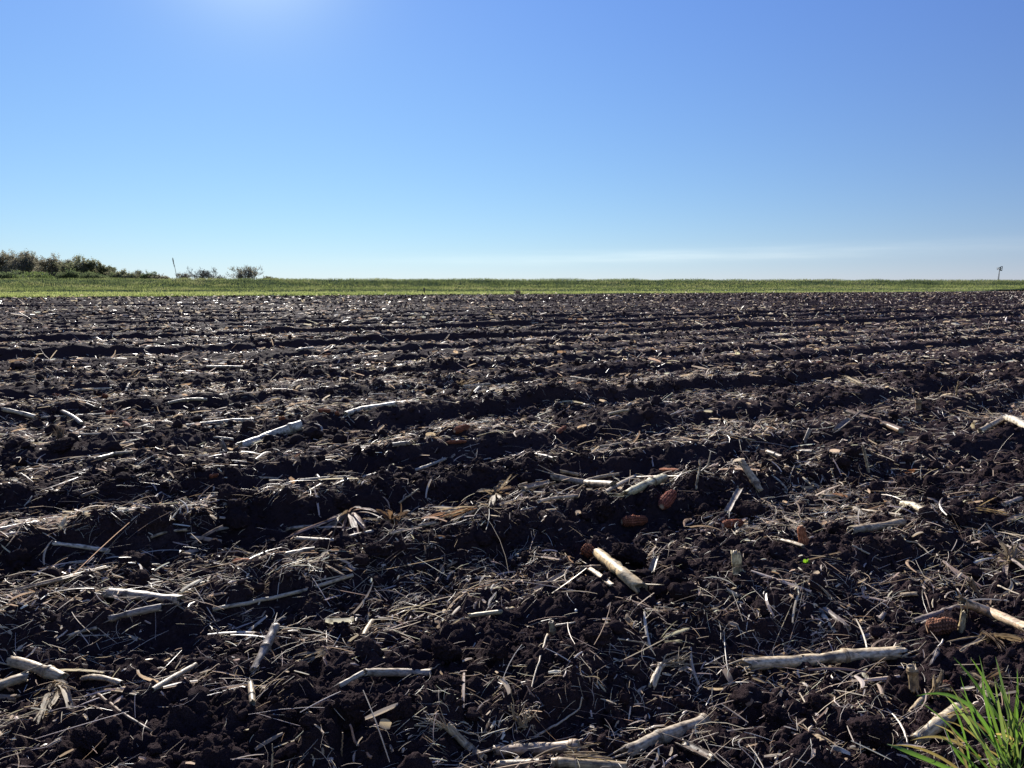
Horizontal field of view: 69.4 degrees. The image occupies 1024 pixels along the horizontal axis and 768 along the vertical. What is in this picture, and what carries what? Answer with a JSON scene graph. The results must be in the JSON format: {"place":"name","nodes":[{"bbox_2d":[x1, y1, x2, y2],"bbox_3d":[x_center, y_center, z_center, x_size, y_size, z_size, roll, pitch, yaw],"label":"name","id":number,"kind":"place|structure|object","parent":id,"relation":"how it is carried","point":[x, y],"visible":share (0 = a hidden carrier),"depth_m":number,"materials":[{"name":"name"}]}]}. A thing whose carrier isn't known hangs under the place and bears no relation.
{"place":"outdoors","nodes":[
{"label":"outdoors","id":0,"kind":"place"},
{"bbox_2d":[0,291,1023,767],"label":"field soil","id":1,"kind":"structure","parent":0,"point":[670,451],"depth_m":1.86,"materials":[{"name":"soil"}]},
{"bbox_2d":[0,694,20,703],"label":"corn stalk","id":2,"kind":"object","parent":1,"relation":"on","point":[11,698],"visible":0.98,"depth_m":1.14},
{"bbox_2d":[1,407,36,418],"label":"corn stalk","id":3,"kind":"object","parent":1,"relation":"on","point":[23,413],"visible":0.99,"depth_m":3.48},
{"bbox_2d":[0,663,46,690],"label":"corn stalk","id":4,"kind":"object","parent":1,"relation":"on","point":[19,678],"visible":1,"depth_m":1.16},
{"bbox_2d":[0,651,68,683],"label":"corn stalk","id":5,"kind":"object","parent":1,"relation":"on","point":[51,672],"visible":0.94,"depth_m":1.20,"materials":[{"name":"plant"}]},
{"bbox_2d":[22,708,57,723],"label":"corn husk","id":6,"kind":"object","parent":1,"relation":"on","point":[40,713],"visible":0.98,"depth_m":1.04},
{"bbox_2d":[41,679,77,718],"bbox_3d":[-0.674,0.470,1.105,0.054,0.042,0.151,-4,8,-25],"label":"corn husk","id":7,"kind":"object","parent":1,"relation":"on","point":[63,692],"visible":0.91,"depth_m":1.11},
{"bbox_2d":[5,562,114,595],"bbox_3d":[-0.917,0.406,1.544,0.054,0.037,0.264,3,8,21],"label":"corn stalk","id":8,"kind":"object","parent":1,"relation":"on","point":[54,580],"visible":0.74,"depth_m":1.49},
{"bbox_2d":[48,437,75,453],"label":"soil clod","id":9,"kind":"object","parent":1,"relation":"on","point":[61,445],"visible":0.98,"depth_m":2.73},
{"bbox_2d":[52,541,113,554],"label":"corn stalk","id":10,"kind":"object","parent":1,"relation":"on","point":[73,545],"visible":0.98,"depth_m":1.72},
{"bbox_2d":[69,726,106,753],"bbox_3d":[-0.562,0.470,0.981,0.044,0.034,0.038,6,9,37],"label":"soil clod","id":11,"kind":"object","parent":1,"relation":"on","point":[87,740],"visible":0.98,"depth_m":0.97,"materials":[{"name":"soil"}]},
{"bbox_2d":[80,674,124,685],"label":"corn stalk","id":12,"kind":"object","parent":1,"relation":"on","point":[114,681],"visible":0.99,"depth_m":1.17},
{"bbox_2d":[92,451,133,459],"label":"corn stalk","id":13,"kind":"object","parent":1,"relation":"on","point":[105,456],"visible":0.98,"depth_m":2.68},
{"bbox_2d":[88,688,150,695],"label":"corn stalk","id":14,"kind":"object","parent":1,"relation":"on","point":[119,690],"visible":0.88,"depth_m":1.11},
{"bbox_2d":[90,687,153,732],"bbox_3d":[-0.581,0.478,1.084,0.246,0.040,0.015,7,10,43],"label":"straw","id":15,"kind":"object","parent":1,"relation":"on","point":[126,715],"visible":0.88,"depth_m":1.04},
{"bbox_2d":[83,588,185,609],"bbox_3d":[-0.723,0.403,1.410,0.266,0.022,0.027,2,8,15],"label":"corn stalk","id":16,"kind":"object","parent":1,"relation":"on","point":[125,593],"visible":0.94,"depth_m":1.40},
{"bbox_2d":[127,569,150,590],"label":"soil clod","id":17,"kind":"object","parent":1,"relation":"on","point":[140,578],"visible":0.79,"depth_m":1.46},
{"bbox_2d":[102,602,178,623],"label":"corn stalk","id":18,"kind":"object","parent":1,"relation":"on","point":[139,611],"visible":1,"depth_m":1.35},
{"bbox_2d":[141,505,171,536],"bbox_3d":[-0.873,0.336,1.810,0.082,0.081,0.058,0,8,0],"label":"soil clod","id":19,"kind":"object","parent":1,"relation":"on","point":[158,525],"visible":0.95,"depth_m":1.79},
{"bbox_2d":[140,662,197,695],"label":"corn stalk","id":20,"kind":"object","parent":1,"relation":"on","point":[164,682],"visible":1,"depth_m":1.14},
{"bbox_2d":[184,418,257,427],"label":"corn stalk","id":21,"kind":"object","parent":1,"relation":"on","point":[219,422],"visible":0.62,"depth_m":3.29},
{"bbox_2d":[247,677,255,705],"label":"corn stalk","id":22,"kind":"object","parent":1,"relation":"on","point":[251,695],"visible":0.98,"depth_m":1.06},
{"bbox_2d":[249,614,283,674],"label":"corn stalk","id":23,"kind":"object","parent":1,"relation":"on","point":[266,644],"visible":1,"depth_m":1.21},
{"bbox_2d":[235,420,303,447],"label":"corn stalk","id":24,"kind":"object","parent":1,"relation":"on","point":[292,427],"visible":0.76,"depth_m":3.11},
{"bbox_2d":[212,573,353,610],"bbox_3d":[-0.448,0.415,1.471,0.278,0.019,0.015,-5,9,-31],"label":"straw","id":25,"kind":"object","parent":1,"relation":"on","point":[279,595],"visible":1,"depth_m":1.46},
{"bbox_2d":[280,709,298,725],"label":"soil clod","id":26,"kind":"object","parent":1,"relation":"on","point":[290,716],"visible":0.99,"depth_m":1.01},
{"bbox_2d":[284,547,314,556],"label":"corn stalk","id":27,"kind":"object","parent":1,"relation":"on","point":[297,552],"visible":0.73,"depth_m":1.62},
{"bbox_2d":[294,645,329,664],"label":"corn husk","id":28,"kind":"object","parent":1,"relation":"on","point":[319,652],"visible":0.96,"depth_m":1.19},
{"bbox_2d":[300,620,329,637],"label":"soil clod","id":29,"kind":"object","parent":1,"relation":"on","point":[321,625],"visible":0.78,"depth_m":1.36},
{"bbox_2d":[294,530,373,540],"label":"corn stalk","id":30,"kind":"object","parent":1,"relation":"on","point":[315,539],"visible":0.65,"depth_m":1.75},
{"bbox_2d":[287,506,382,537],"bbox_3d":[-0.407,0.347,1.846,0.242,0.113,0.291,3,8,25],"label":"corn husk","id":31,"kind":"object","parent":1,"relation":"on","point":[355,519],"visible":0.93,"depth_m":1.88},
{"bbox_2d":[333,493,351,510],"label":"soil clod","id":32,"kind":"object","parent":1,"relation":"on","point":[342,501],"visible":0.96,"depth_m":2.01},
{"bbox_2d":[332,670,365,687],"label":"corn stalk","id":33,"kind":"object","parent":1,"relation":"on","point":[345,682],"visible":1,"depth_m":1.11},
{"bbox_2d":[332,692,369,731],"bbox_3d":[-0.223,0.452,1.026,0.043,0.054,0.068,2,8,14],"label":"soil clod","id":34,"kind":"object","parent":1,"relation":"on","point":[350,708],"visible":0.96,"depth_m":1.00,"materials":[{"name":"soil"}]},
{"bbox_2d":[341,401,397,418],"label":"corn stalk","id":35,"kind":"object","parent":1,"relation":"on","point":[369,407],"visible":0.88,"depth_m":3.50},
{"bbox_2d":[362,540,390,558],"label":"soil clod","id":36,"kind":"object","parent":1,"relation":"on","point":[376,550],"visible":0.89,"depth_m":1.62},
{"bbox_2d":[362,503,409,524],"bbox_3d":[-0.276,0.332,1.862,0.115,0.117,0.286,-5,9,-35],"label":"corn husk","id":37,"kind":"object","parent":1,"relation":"on","point":[391,517],"visible":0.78,"depth_m":1.95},
{"bbox_2d":[383,692,413,724],"bbox_3d":[-0.158,0.458,1.035,0.049,0.049,0.045,0,8,0],"label":"soil clod","id":38,"kind":"object","parent":1,"relation":"on","point":[402,709],"visible":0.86,"depth_m":1.02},
{"bbox_2d":[363,664,439,676],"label":"corn stalk","id":39,"kind":"object","parent":1,"relation":"on","point":[391,672],"visible":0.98,"depth_m":1.15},
{"bbox_2d":[384,517,440,534],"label":"corn stalk","id":40,"kind":"object","parent":1,"relation":"on","point":[434,522],"visible":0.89,"depth_m":1.71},
{"bbox_2d":[390,711,489,741],"bbox_3d":[-0.100,0.469,1.011,0.142,0.044,0.023,0,8,0],"label":"root bundle","id":41,"kind":"object","parent":1,"relation":"on","point":[440,726],"visible":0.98,"depth_m":1.01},
{"bbox_2d":[431,637,462,663],"bbox_3d":[-0.104,0.436,1.202,0.060,0.050,0.045,3,8,24],"label":"soil clod","id":42,"kind":"object","parent":1,"relation":"on","point":[445,651],"visible":0.93,"depth_m":1.19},
{"bbox_2d":[433,674,464,694],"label":"soil clod","id":43,"kind":"object","parent":1,"relation":"on","point":[452,681],"visible":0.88,"depth_m":1.09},
{"bbox_2d":[425,506,477,524],"bbox_3d":[-0.157,0.323,1.809,0.149,0.051,0.057,-1,8,-10],"label":"corn husk","id":44,"kind":"object","parent":1,"relation":"on","point":[458,511],"visible":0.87,"depth_m":1.81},
{"bbox_2d":[436,709,486,759],"bbox_3d":[-0.068,0.476,1.006,0.076,0.059,0.021,4,8,26],"label":"corn stalk","id":45,"kind":"object","parent":1,"relation":"on","point":[463,741],"visible":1,"depth_m":1.01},
{"bbox_2d":[465,606,518,617],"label":"corn stalk","id":46,"kind":"object","parent":1,"relation":"on","point":[486,613],"visible":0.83,"depth_m":1.39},
{"bbox_2d":[476,474,517,506],"bbox_3d":[-0.042,0.310,2.094,0.121,0.128,0.383,0,8,0],"label":"corn husk","id":47,"kind":"object","parent":1,"relation":"on","point":[499,488],"visible":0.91,"depth_m":2.20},
{"bbox_2d":[486,638,508,663],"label":"soil clod","id":48,"kind":"object","parent":1,"relation":"on","point":[497,650],"visible":0.99,"depth_m":1.17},
{"bbox_2d":[0,290,1023,767],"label":"straw litter","id":49,"kind":"object","parent":1,"relation":"on","point":[494,586],"visible":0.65,"depth_m":1.75,"materials":[{"name":"plant"}]},
{"bbox_2d":[0,300,1023,755],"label":"husk litter","id":50,"kind":"object","parent":1,"relation":"on","point":[506,684],"visible":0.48,"depth_m":2.14,"materials":[{"name":"plant"}]},
{"bbox_2d":[457,738,579,759],"bbox_3d":[0.009,0.493,0.999,0.168,0.028,0.032,-1,8,-4],"label":"corn stalk","id":51,"kind":"object","parent":1,"relation":"on","point":[519,749],"visible":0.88,"depth_m":1.00,"materials":[{"name":"plant"}]},
{"bbox_2d":[507,692,539,735],"bbox_3d":[0.016,0.462,1.038,0.046,0.065,0.022,0,8,0],"label":"root bundle","id":52,"kind":"object","parent":1,"relation":"on","point":[523,722],"visible":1,"depth_m":1.04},
{"bbox_2d":[501,479,562,500],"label":"corn stalk","id":53,"kind":"object","parent":1,"relation":"on","point":[531,486],"visible":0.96,"depth_m":2.19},
{"bbox_2d":[518,566,574,594],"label":"corn stalk","id":54,"kind":"object","parent":1,"relation":"on","point":[553,578],"visible":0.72,"depth_m":1.60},
{"bbox_2d":[476,754,627,767],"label":"corn stalk","id":55,"kind":"object","parent":1,"relation":"on","point":[559,762],"visible":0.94,"depth_m":0.95,"materials":[{"name":"plant"}]},
{"bbox_2d":[534,697,582,735],"bbox_3d":[0.068,0.478,1.061,0.092,0.028,0.005,-6,10,-38],"label":"straw","id":56,"kind":"object","parent":1,"relation":"on","point":[554,725],"visible":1,"depth_m":1.06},
{"bbox_2d":[537,489,583,502],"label":"corn stalk","id":57,"kind":"object","parent":1,"relation":"on","point":[549,499],"visible":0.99,"depth_m":1.97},
{"bbox_2d":[536,465,619,487],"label":"corn stalk","id":58,"kind":"object","parent":1,"relation":"on","point":[586,482],"visible":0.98,"depth_m":2.34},
{"bbox_2d":[581,543,593,557],"bbox_3d":[0.181,0.398,1.763,0.033,0.035,0.035,-7,10,-44],"label":"corn cob","id":59,"kind":"object","parent":1,"relation":"on","point":[587,549],"visible":0.92,"depth_m":1.75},
{"bbox_2d":[563,743,617,760],"bbox_3d":[0.105,0.486,0.957,0.082,0.052,0.035,0,8,0],"label":"corn husk","id":60,"kind":"object","parent":1,"relation":"on","point":[586,755],"visible":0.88,"depth_m":0.96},
{"bbox_2d":[575,565,608,571],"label":"corn stalk","id":61,"kind":"object","parent":1,"relation":"on","point":[598,567],"visible":0.66,"depth_m":1.67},
{"bbox_2d":[580,622,611,646],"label":"soil clod","id":62,"kind":"object","parent":1,"relation":"on","point":[590,633],"visible":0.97,"depth_m":1.22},
{"bbox_2d":[593,498,613,522],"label":"soil clod","id":63,"kind":"object","parent":1,"relation":"on","point":[603,512],"visible":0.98,"depth_m":1.93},
{"bbox_2d":[592,547,662,593],"bbox_3d":[0.218,0.392,1.586,0.058,0.083,0.412,-1,8,-11],"label":"corn stalk","id":64,"kind":"object","parent":1,"relation":"on","point":[628,578],"visible":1,"depth_m":1.47,"materials":[{"name":"plant"}]},
{"bbox_2d":[609,542,647,566],"bbox_3d":[0.265,0.388,1.680,0.091,0.061,0.072,3,8,20],"label":"soil clod","id":65,"kind":"object","parent":1,"relation":"on","point":[628,553],"visible":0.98,"depth_m":1.66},
{"bbox_2d":[599,474,667,497],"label":"corn stalk","id":66,"kind":"object","parent":1,"relation":"on","point":[643,485],"visible":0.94,"depth_m":2.08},
{"bbox_2d":[621,515,647,526],"bbox_3d":[0.324,0.362,1.960,0.072,0.034,0.032,-2,8,-16],"label":"corn cob","id":67,"kind":"object","parent":1,"relation":"on","point":[631,520],"visible":1,"depth_m":1.95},
{"bbox_2d":[648,662,665,689],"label":"corn stalk","id":68,"kind":"object","parent":1,"relation":"on","point":[654,679],"visible":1,"depth_m":1.16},
{"bbox_2d":[607,713,711,758],"bbox_3d":[0.186,0.501,1.031,0.227,0.025,0.028,-4,9,-29],"label":"corn stalk","id":69,"kind":"object","parent":1,"relation":"on","point":[677,730],"visible":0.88,"depth_m":1.04,"materials":[{"name":"plant"}]},
{"bbox_2d":[658,489,676,509],"bbox_3d":[0.429,0.318,2.034,0.037,0.047,0.084,6,9,37],"label":"corn cob","id":70,"kind":"object","parent":1,"relation":"on","point":[666,499],"visible":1,"depth_m":2.02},
{"bbox_2d":[661,622,688,642],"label":"dry leaf","id":71,"kind":"object","parent":1,"relation":"on","point":[675,633],"visible":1,"depth_m":1.22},
{"bbox_2d":[668,568,688,583],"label":"soil clod","id":72,"kind":"object","parent":1,"relation":"on","point":[675,575],"visible":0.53,"depth_m":1.48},
{"bbox_2d":[662,647,702,666],"bbox_3d":[0.280,0.448,1.209,0.068,0.033,0.032,-2,8,-17],"label":"root bundle","id":73,"kind":"object","parent":1,"relation":"on","point":[673,659],"visible":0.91,"depth_m":1.21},
{"bbox_2d":[663,733,728,767],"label":"corn stalk","id":74,"kind":"object","parent":1,"relation":"on","point":[689,746],"visible":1,"depth_m":1.00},
{"bbox_2d":[721,519,743,529],"bbox_3d":[0.565,0.358,1.892,0.075,0.028,0.026,-4,9,-30],"label":"corn cob","id":75,"kind":"object","parent":1,"relation":"on","point":[726,524],"visible":0.91,"depth_m":1.88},
{"bbox_2d":[724,487,742,516],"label":"corn stalk","id":76,"kind":"object","parent":1,"relation":"on","point":[733,500],"visible":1,"depth_m":2.02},
{"bbox_2d":[731,549,744,575],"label":"corn stalk","id":77,"kind":"object","parent":1,"relation":"on","point":[736,559],"visible":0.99,"depth_m":1.50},
{"bbox_2d":[730,504,756,521],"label":"soil clod","id":78,"kind":"object","parent":1,"relation":"on","point":[743,511],"visible":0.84,"depth_m":1.95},
{"bbox_2d":[738,459,762,501],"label":"corn stalk","id":79,"kind":"object","parent":1,"relation":"on","point":[753,479],"visible":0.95,"depth_m":2.21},
{"bbox_2d":[762,703,791,729],"bbox_3d":[0.378,0.477,1.053,0.031,0.036,0.046,-4,8,-27],"label":"soil clod","id":80,"kind":"object","parent":1,"relation":"on","point":[777,716],"visible":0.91,"depth_m":1.05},
{"bbox_2d":[772,536,804,547],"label":"corn stalk","id":81,"kind":"object","parent":1,"relation":"on","point":[798,544],"visible":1,"depth_m":1.69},
{"bbox_2d":[797,525,808,544],"bbox_3d":[0.664,0.348,1.690,0.025,0.050,0.024,0,8,0],"label":"corn cob","id":82,"kind":"object","parent":1,"relation":"on","point":[802,536],"visible":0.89,"depth_m":1.68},
{"bbox_2d":[712,641,925,671],"bbox_3d":[0.512,0.456,1.241,0.380,0.040,0.042,-1,8,-8],"label":"corn stalk","id":83,"kind":"object","parent":1,"relation":"on","point":[845,655],"visible":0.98,"depth_m":1.24,"materials":[{"name":"plant"}]},
{"bbox_2d":[807,692,832,712],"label":"soil clod","id":84,"kind":"object","parent":1,"relation":"on","point":[817,701],"visible":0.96,"depth_m":1.07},
{"bbox_2d":[818,607,850,634],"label":"corn stalk","id":85,"kind":"object","parent":1,"relation":"on","point":[830,613],"visible":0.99,"depth_m":1.37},
{"bbox_2d":[829,412,858,432],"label":"corn stalk","id":86,"kind":"object","parent":1,"relation":"on","point":[839,426],"visible":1,"depth_m":3.20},
{"bbox_2d":[845,714,894,751],"bbox_3d":[0.492,0.473,1.008,0.064,0.051,0.071,0,8,0],"label":"soil clod","id":87,"kind":"object","parent":1,"relation":"on","point":[877,727],"visible":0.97,"depth_m":0.99,"materials":[{"name":"soil"}]},
{"bbox_2d":[839,406,904,433],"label":"corn stalk","id":88,"kind":"object","parent":1,"relation":"on","point":[895,428],"visible":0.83,"depth_m":3.27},
{"bbox_2d":[844,518,906,534],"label":"corn stalk","id":89,"kind":"object","parent":1,"relation":"on","point":[872,527],"visible":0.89,"depth_m":1.83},
{"bbox_2d":[895,475,921,490],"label":"soil clod","id":90,"kind":"object","parent":1,"relation":"on","point":[908,482],"visible":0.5,"depth_m":2.27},
{"bbox_2d":[906,664,924,703],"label":"corn stalk","id":91,"kind":"object","parent":1,"relation":"on","point":[912,671],"visible":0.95,"depth_m":1.11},
{"bbox_2d":[906,694,930,715],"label":"corn stalk","id":92,"kind":"object","parent":1,"relation":"on","point":[918,701],"visible":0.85,"depth_m":1.08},
{"bbox_2d":[897,702,961,747],"bbox_3d":[0.591,0.473,1.029,0.157,0.034,0.035,-5,9,-33],"label":"corn stalk","id":93,"kind":"object","parent":1,"relation":"on","point":[930,728],"visible":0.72,"depth_m":1.01,"materials":[{"name":"plant"}]},
{"bbox_2d":[903,604,966,624],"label":"corn stalk","id":94,"kind":"object","parent":1,"relation":"on","point":[930,615],"visible":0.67,"depth_m":1.40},
{"bbox_2d":[926,670,955,699],"bbox_3d":[0.647,0.455,1.102,0.028,0.043,0.053,-6,10,-38],"label":"corn husk","id":95,"kind":"object","parent":1,"relation":"on","point":[937,683],"visible":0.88,"depth_m":1.11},
{"bbox_2d":[925,616,958,635],"bbox_3d":[0.780,0.441,1.343,0.053,0.039,0.034,3,8,19],"label":"corn cob","id":96,"kind":"object","parent":1,"relation":"on","point":[941,626],"visible":0.98,"depth_m":1.33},
{"bbox_2d":[888,656,1023,767],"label":"grass tuft","id":97,"kind":"object","parent":1,"relation":"on","point":[1014,737],"visible":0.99,"depth_m":0.91,"materials":[{"name":"plant"}]},
{"bbox_2d":[945,506,966,526],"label":"soil clod","id":98,"kind":"object","parent":1,"relation":"on","point":[956,513],"visible":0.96,"depth_m":1.87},
{"bbox_2d":[958,601,967,632],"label":"corn stalk","id":99,"kind":"object","parent":1,"relation":"on","point":[962,621],"visible":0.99,"depth_m":1.33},
{"bbox_2d":[947,630,1023,651],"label":"corn husk","id":100,"kind":"object","parent":1,"relation":"on","point":[993,636],"visible":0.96,"depth_m":1.27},
{"bbox_2d":[961,667,1009,701],"bbox_3d":[0.703,0.453,1.118,0.113,0.031,0.058,-7,10,-42],"label":"corn husk","id":101,"kind":"object","parent":1,"relation":"on","point":[992,676],"visible":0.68,"depth_m":1.14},
{"bbox_2d":[956,589,1023,631],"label":"corn stalk","id":102,"kind":"object","parent":1,"relation":"on","point":[1000,616],"visible":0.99,"depth_m":1.36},
{"bbox_2d":[977,417,1004,432],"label":"corn stalk","id":103,"kind":"object","parent":1,"relation":"on","point":[990,425],"visible":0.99,"depth_m":3.17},
{"bbox_2d":[994,539,1023,578],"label":"corn husk","id":104,"kind":"object","parent":1,"relation":"on","point":[1010,555],"visible":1,"depth_m":1.64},
{"bbox_2d":[1003,414,1023,427],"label":"corn stalk","id":105,"kind":"object","parent":1,"relation":"on","point":[1017,421],"visible":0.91,"depth_m":3.25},
{"bbox_2d":[0,277,1023,297],"bbox_3d":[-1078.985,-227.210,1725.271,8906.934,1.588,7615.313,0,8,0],"label":"grass bank","id":106,"kind":"structure","parent":0,"point":[477,286],"depth_m":86.05,"materials":[{"name":"plant"}]},
{"bbox_2d":[0,250,16,272],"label":"tree","id":107,"kind":"object","parent":106,"relation":"on","point":[3,260],"visible":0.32,"depth_m":181.27,"materials":[{"name":"green plant"}]},
{"bbox_2d":[0,270,27,279],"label":"shrub","id":108,"kind":"object","parent":106,"relation":"on","point":[7,275],"visible":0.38,"depth_m":154.54,"materials":[{"name":"green plant"}]},
{"bbox_2d":[1,248,39,275],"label":"tree","id":109,"kind":"object","parent":106,"relation":"on","point":[23,263],"visible":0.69,"depth_m":178.31,"materials":[{"name":"green plant"}]},
{"bbox_2d":[12,271,57,279],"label":"shrub","id":110,"kind":"object","parent":106,"relation":"on","point":[34,275],"visible":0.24,"depth_m":155.27,"materials":[{"name":"green plant"}]},
{"bbox_2d":[32,253,61,276],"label":"tree","id":111,"kind":"object","parent":106,"relation":"on","point":[51,268],"visible":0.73,"depth_m":175.08,"materials":[{"name":"green plant"}]},
{"bbox_2d":[54,268,82,279],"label":"shrub","id":112,"kind":"object","parent":106,"relation":"on","point":[70,273],"visible":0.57,"depth_m":156.61,"materials":[{"name":"green plant"}]},
{"bbox_2d":[54,255,99,273],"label":"tree","id":113,"kind":"object","parent":106,"relation":"on","point":[79,266],"visible":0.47,"depth_m":172.96,"materials":[{"name":"green plant"}]},
{"bbox_2d":[82,258,101,275],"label":"tree","id":114,"kind":"object","parent":106,"relation":"on","point":[94,267],"visible":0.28,"depth_m":175.43,"materials":[{"name":"green plant"}]},
{"bbox_2d":[184,268,216,279],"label":"tree","id":115,"kind":"object","parent":106,"relation":"on","point":[203,274],"visible":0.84,"depth_m":180.15,"materials":[{"name":"green plant"}]},
{"bbox_2d":[229,265,262,279],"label":"tree","id":116,"kind":"object","parent":106,"relation":"on","point":[241,273],"visible":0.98,"depth_m":175.81,"materials":[{"name":"green plant"}]},
{"bbox_2d":[0,0,1023,280],"label":"sky","id":117,"kind":"structure","parent":0,"point":[324,139],"materials":[{"name":"blue"}]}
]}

